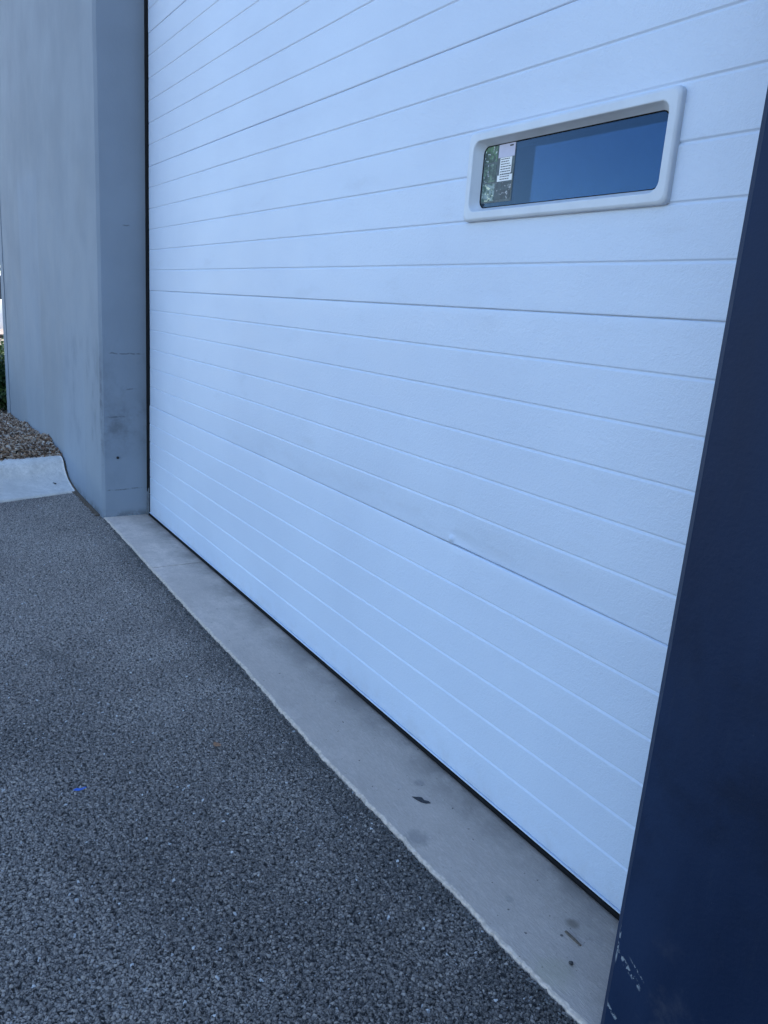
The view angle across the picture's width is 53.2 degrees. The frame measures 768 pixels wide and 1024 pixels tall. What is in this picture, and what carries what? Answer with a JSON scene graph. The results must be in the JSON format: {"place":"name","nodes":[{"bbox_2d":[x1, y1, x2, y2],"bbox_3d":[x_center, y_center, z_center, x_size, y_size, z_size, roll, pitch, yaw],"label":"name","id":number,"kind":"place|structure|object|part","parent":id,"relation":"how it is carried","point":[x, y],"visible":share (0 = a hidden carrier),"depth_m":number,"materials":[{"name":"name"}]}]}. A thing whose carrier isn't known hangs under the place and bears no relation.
{"place":"outdoors","nodes":[
{"label":"outdoors","id":0,"kind":"place"},
{"bbox_2d":[0,277,2,328],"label":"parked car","id":1,"kind":"object","parent":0,"point":[1,321],"depth_m":17.96,"materials":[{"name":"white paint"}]},
{"bbox_2d":[0,329,578,1023],"bbox_3d":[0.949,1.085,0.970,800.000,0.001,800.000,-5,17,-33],"label":"asphalt ground","id":2,"kind":"structure","parent":0,"point":[170,865],"depth_m":1.77,"materials":[{"name":"grey asphalt"}]},
{"bbox_2d":[0,455,74,502],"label":"kerb","id":3,"kind":"structure","parent":2,"relation":"on","point":[28,478],"depth_m":4.82,"materials":[{"name":"concrete"}]},
{"bbox_2d":[62,457,99,515],"bbox_3d":[-1.923,-0.183,4.766,0.040,0.150,1.126,-5,17,-33],"label":"gap debris","id":4,"kind":"object","parent":2,"relation":"on","point":[84,501],"visible":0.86,"depth_m":4.65,"materials":[{"name":"grey wood"}]},
{"bbox_2d":[0,0,767,1023],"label":"building","id":5,"kind":"structure","parent":2,"relation":"on","point":[690,946],"depth_m":1.26,"materials":[{"name":"blue paint"}]},
{"bbox_2d":[144,0,767,920],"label":"sectional door","id":6,"kind":"structure","parent":5,"relation":"attached to","point":[426,432],"depth_m":1.95,"materials":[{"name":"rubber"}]},
{"bbox_2d":[148,0,185,32],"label":"door section","id":7,"kind":"structure","parent":6,"relation":"in","point":[158,10],"depth_m":3.61,"materials":[{"name":"metal"}]},
{"bbox_2d":[148,0,575,166],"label":"door section","id":8,"kind":"structure","parent":6,"relation":"in","point":[218,69],"depth_m":2.65,"materials":[{"name":"metal"}]},
{"bbox_2d":[150,405,667,910],"bbox_3d":[-0.342,0.144,2.888,0.046,0.610,3.542,-5,17,-33],"label":"door section","id":9,"kind":"structure","parent":6,"relation":"in","point":[543,701],"depth_m":2.07,"materials":[{"name":"metal"}]},
{"bbox_2d":[150,291,725,644],"bbox_3d":[-0.297,-0.445,2.736,0.048,0.610,3.542,-5,17,-33],"label":"door section","id":10,"kind":"structure","parent":6,"relation":"in","point":[561,451],"depth_m":1.88,"materials":[{"name":"metal"}]},
{"bbox_2d":[149,0,767,320],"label":"door section","id":11,"kind":"structure","parent":6,"relation":"in","point":[357,194],"depth_m":1.83,"materials":[{"name":"metal"}]},
{"bbox_2d":[481,142,516,203],"bbox_3d":[0.265,-0.790,1.786,0.001,0.128,0.109,-5,17,-33],"label":"notice","id":12,"kind":"object","parent":6,"relation":"attached to","point":[499,161],"visible":1,"depth_m":1.78,"materials":[{"name":"paper"}]},
{"bbox_3d":[0.376,-0.733,1.625,0.003,0.151,0.544,-5,17,-33],"label":"window pane","id":13,"kind":"part","parent":6,"relation":"part of","materials":[{"name":"blue glass"}]},
{"bbox_3d":[0.366,-0.731,1.614,0.023,0.200,0.596,-5,17,-33],"label":"window frame","id":14,"kind":"part","parent":6,"relation":"part of","materials":[{"name":"plastic"}]},
{"bbox_2d":[104,514,618,1023],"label":"concrete apron","id":15,"kind":"object","parent":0,"point":[524,902],"visible":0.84,"depth_m":1.99,"materials":[{"name":"grey concrete"}]},
{"bbox_2d":[412,796,429,803],"bbox_3d":[0.097,0.748,1.993,0.052,0.001,0.017,15,18,36],"label":"dark flake","id":16,"kind":"object","parent":15,"relation":"on","point":[421,799],"visible":1,"depth_m":1.99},
{"bbox_2d":[565,930,581,945],"bbox_3d":[0.389,0.877,1.576,0.006,0.003,0.044,-5,17,-33],"label":"wood splinter","id":17,"kind":"object","parent":15,"relation":"on","point":[572,937],"visible":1,"depth_m":1.58,"materials":[{"name":"grey wood"}]},
{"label":"planting bed","id":18,"kind":"structure","parent":0,"visible":0},
{"bbox_2d":[0,336,4,356],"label":"shrub","id":19,"kind":"object","parent":18,"relation":"on","point":[2,344],"visible":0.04,"depth_m":9.97,"materials":[{"name":"green plant"}]},
{"bbox_2d":[0,348,6,409],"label":"shrub","id":20,"kind":"object","parent":18,"relation":"on","point":[3,398],"visible":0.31,"depth_m":7.42,"materials":[{"name":"green plant"}]},
{"bbox_2d":[0,410,61,460],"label":"gravel","id":21,"kind":"structure","parent":18,"relation":"on","point":[24,439],"depth_m":5.33,"materials":[{"name":"beige gravel"}]}
]}

